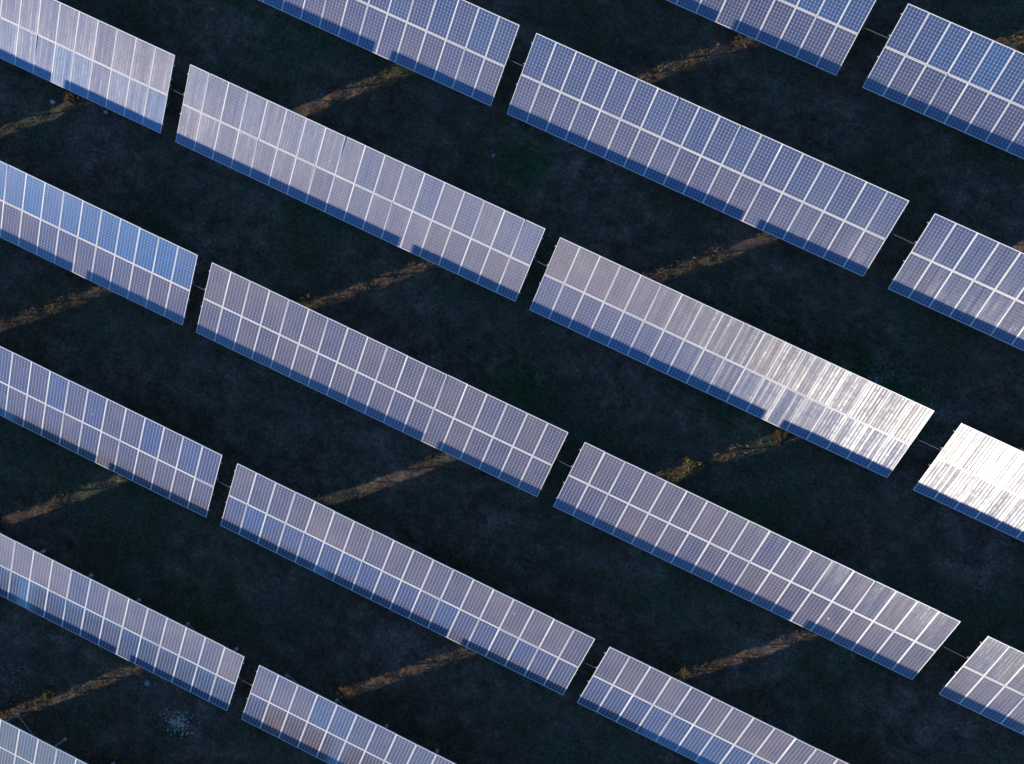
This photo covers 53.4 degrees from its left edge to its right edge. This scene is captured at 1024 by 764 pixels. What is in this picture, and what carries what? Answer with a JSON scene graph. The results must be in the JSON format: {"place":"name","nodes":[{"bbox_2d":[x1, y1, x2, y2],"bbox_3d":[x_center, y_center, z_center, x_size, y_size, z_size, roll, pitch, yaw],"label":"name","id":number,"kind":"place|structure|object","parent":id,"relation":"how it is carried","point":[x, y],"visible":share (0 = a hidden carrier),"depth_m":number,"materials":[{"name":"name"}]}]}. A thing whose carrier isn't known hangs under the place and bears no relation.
{"place":"outdoors","nodes":[
{"label":"outdoors","id":0,"kind":"place"},
{"bbox_2d":[0,0,1023,763],"bbox_3d":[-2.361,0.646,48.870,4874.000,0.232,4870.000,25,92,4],"label":"ground","id":1,"kind":"structure","parent":0,"point":[46,134],"depth_m":48.76,"materials":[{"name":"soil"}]},
{"bbox_2d":[0,650,35,710],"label":"rubble","id":2,"kind":"object","parent":1,"relation":"on","point":[4,680],"visible":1,"depth_m":50.40,"materials":[{"name":"grey stone"}]},
{"bbox_2d":[41,682,56,699],"bbox_3d":[-22.896,15.266,50.206,0.852,0.298,0.832,25,92,4],"label":"shrub","id":3,"kind":"object","parent":1,"relation":"on","point":[46,692],"visible":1,"depth_m":50.19,"materials":[{"name":"green plant"}]},
{"bbox_2d":[0,712,115,763],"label":"solar table","id":4,"kind":"object","parent":1,"relation":"on","point":[18,745],"visible":1,"depth_m":48.15,"materials":[{"name":"glass"}]},
{"bbox_2d":[62,268,72,276],"bbox_3d":[-21.797,-5.631,50.112,1.046,0.343,1.035,25,92,4],"label":"shrub","id":5,"kind":"object","parent":1,"relation":"on","point":[66,270],"visible":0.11,"depth_m":50.11,"materials":[{"name":"brown plant"}]},
{"bbox_2d":[61,88,76,105],"bbox_3d":[-21.792,-14.033,50.059,1.021,0.355,1.025,25,92,4],"label":"shrub","id":6,"kind":"object","parent":1,"relation":"on","point":[68,95],"visible":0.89,"depth_m":50.07,"materials":[{"name":"brown plant"}]},
{"bbox_2d":[0,0,174,133],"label":"solar table","id":7,"kind":"object","parent":1,"relation":"on","point":[96,61],"visible":1,"depth_m":48.54,"materials":[{"name":"glass"}]},
{"bbox_2d":[0,161,197,324],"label":"solar table","id":8,"kind":"object","parent":1,"relation":"on","point":[101,247],"visible":1,"depth_m":48.43,"materials":[{"name":"glass"}]},
{"bbox_2d":[0,346,221,516],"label":"solar table","id":9,"kind":"object","parent":1,"relation":"on","point":[133,446],"visible":1,"depth_m":48.38,"materials":[{"name":"glass"}]},
{"bbox_2d":[0,531,244,710],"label":"solar table","id":10,"kind":"object","parent":1,"relation":"on","point":[195,662],"visible":1,"depth_m":48.32,"materials":[{"name":"glass"}]},
{"bbox_2d":[159,708,199,737],"bbox_3d":[-16.387,16.750,49.805,1.997,0.163,1.620,25,92,4],"label":"rubble","id":11,"kind":"object","parent":1,"relation":"on","point":[177,722],"visible":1,"depth_m":49.79,"materials":[{"name":"stone"}]},
{"bbox_2d":[242,665,455,763],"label":"solar table","id":12,"kind":"object","parent":1,"relation":"on","point":[273,708],"visible":1,"depth_m":47.45,"materials":[{"name":"glass"}]},
{"bbox_2d":[175,64,545,301],"bbox_3d":[-7.338,-9.260,47.983,18.348,2.704,3.496,25,92,4],"label":"solar table","id":13,"kind":"object","parent":1,"relation":"on","point":[355,183],"visible":1,"depth_m":47.56,"materials":[{"name":"glass"}]},
{"bbox_2d":[196,262,567,496],"bbox_3d":[-6.316,-0.068,47.896,18.348,2.704,3.499,25,92,4],"label":"solar table","id":14,"kind":"object","parent":1,"relation":"on","point":[314,350],"visible":1,"depth_m":47.47,"materials":[{"name":"glass"}]},
{"bbox_2d":[259,0,519,105],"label":"solar table","id":15,"kind":"object","parent":1,"relation":"on","point":[428,51],"visible":1,"depth_m":47.63,"materials":[{"name":"glass"}]},
{"bbox_2d":[220,463,594,694],"bbox_3d":[-5.112,9.219,47.792,18.348,2.712,3.496,25,92,4],"label":"solar table","id":16,"kind":"object","parent":1,"relation":"on","point":[319,538],"visible":1,"depth_m":47.37,"materials":[{"name":"glass"}]},
{"bbox_2d":[681,453,704,479],"bbox_3d":[8.423,4.062,47.931,1.147,0.388,1.133,25,92,4],"label":"shrub","id":17,"kind":"object","parent":1,"relation":"on","point":[690,467],"visible":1,"depth_m":47.94,"materials":[{"name":"green plant"}]},
{"bbox_2d":[507,33,908,275],"bbox_3d":[8.659,-10.325,46.853,18.348,2.705,3.497,25,92,4],"label":"solar table","id":18,"kind":"object","parent":1,"relation":"on","point":[721,144],"visible":1,"depth_m":46.43,"materials":[{"name":"glass"}]},
{"bbox_2d":[577,647,848,763],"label":"solar table","id":19,"kind":"object","parent":1,"relation":"on","point":[642,698],"visible":1,"depth_m":46.30,"materials":[{"name":"glass"}]},
{"bbox_2d":[529,237,933,477],"bbox_3d":[9.728,-1.073,46.764,18.348,2.703,3.495,25,92,4],"label":"solar table","id":20,"kind":"object","parent":1,"relation":"on","point":[844,413],"visible":1,"depth_m":46.33,"materials":[{"name":"glass"}]},
{"bbox_2d":[553,442,960,679],"bbox_3d":[10.841,8.171,46.666,18.348,2.710,3.494,25,92,4],"label":"solar table","id":21,"kind":"object","parent":1,"relation":"on","point":[805,587],"visible":1,"depth_m":46.24,"materials":[{"name":"glass"}]},
{"bbox_2d":[667,0,875,74],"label":"solar table","id":22,"kind":"object","parent":1,"relation":"on","point":[806,36],"visible":1,"depth_m":46.62,"materials":[{"name":"glass"}]},
{"bbox_2d":[771,425,790,445],"bbox_3d":[12.496,2.542,47.739,1.045,0.347,0.993,25,92,4],"label":"shrub","id":23,"kind":"object","parent":1,"relation":"on","point":[780,435],"visible":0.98,"depth_m":47.74,"materials":[{"name":"brown plant"}]},
{"bbox_2d":[853,351,901,387],"bbox_3d":[17.068,-0.169,47.490,1.797,0.185,2.289,-40,87,3],"label":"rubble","id":24,"kind":"object","parent":1,"relation":"on","point":[876,379],"visible":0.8,"depth_m":47.49,"materials":[{"name":"stone"}]},
{"bbox_2d":[862,3,1023,158],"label":"solar table","id":25,"kind":"object","parent":1,"relation":"on","point":[977,112],"visible":1,"depth_m":45.74,"materials":[{"name":"glass"}]},
{"bbox_2d":[888,213,1023,350],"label":"solar table","id":26,"kind":"object","parent":1,"relation":"on","point":[962,252],"visible":1,"depth_m":45.70,"materials":[{"name":"glass"}]},
{"bbox_2d":[913,423,1023,541],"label":"solar table","id":27,"kind":"object","parent":1,"relation":"on","point":[974,473],"visible":1,"depth_m":45.67,"materials":[{"name":"glass"}]},
{"bbox_2d":[939,636,1023,734],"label":"solar table","id":28,"kind":"object","parent":1,"relation":"on","point":[987,680],"visible":1,"depth_m":45.67,"materials":[{"name":"glass"}]}
]}

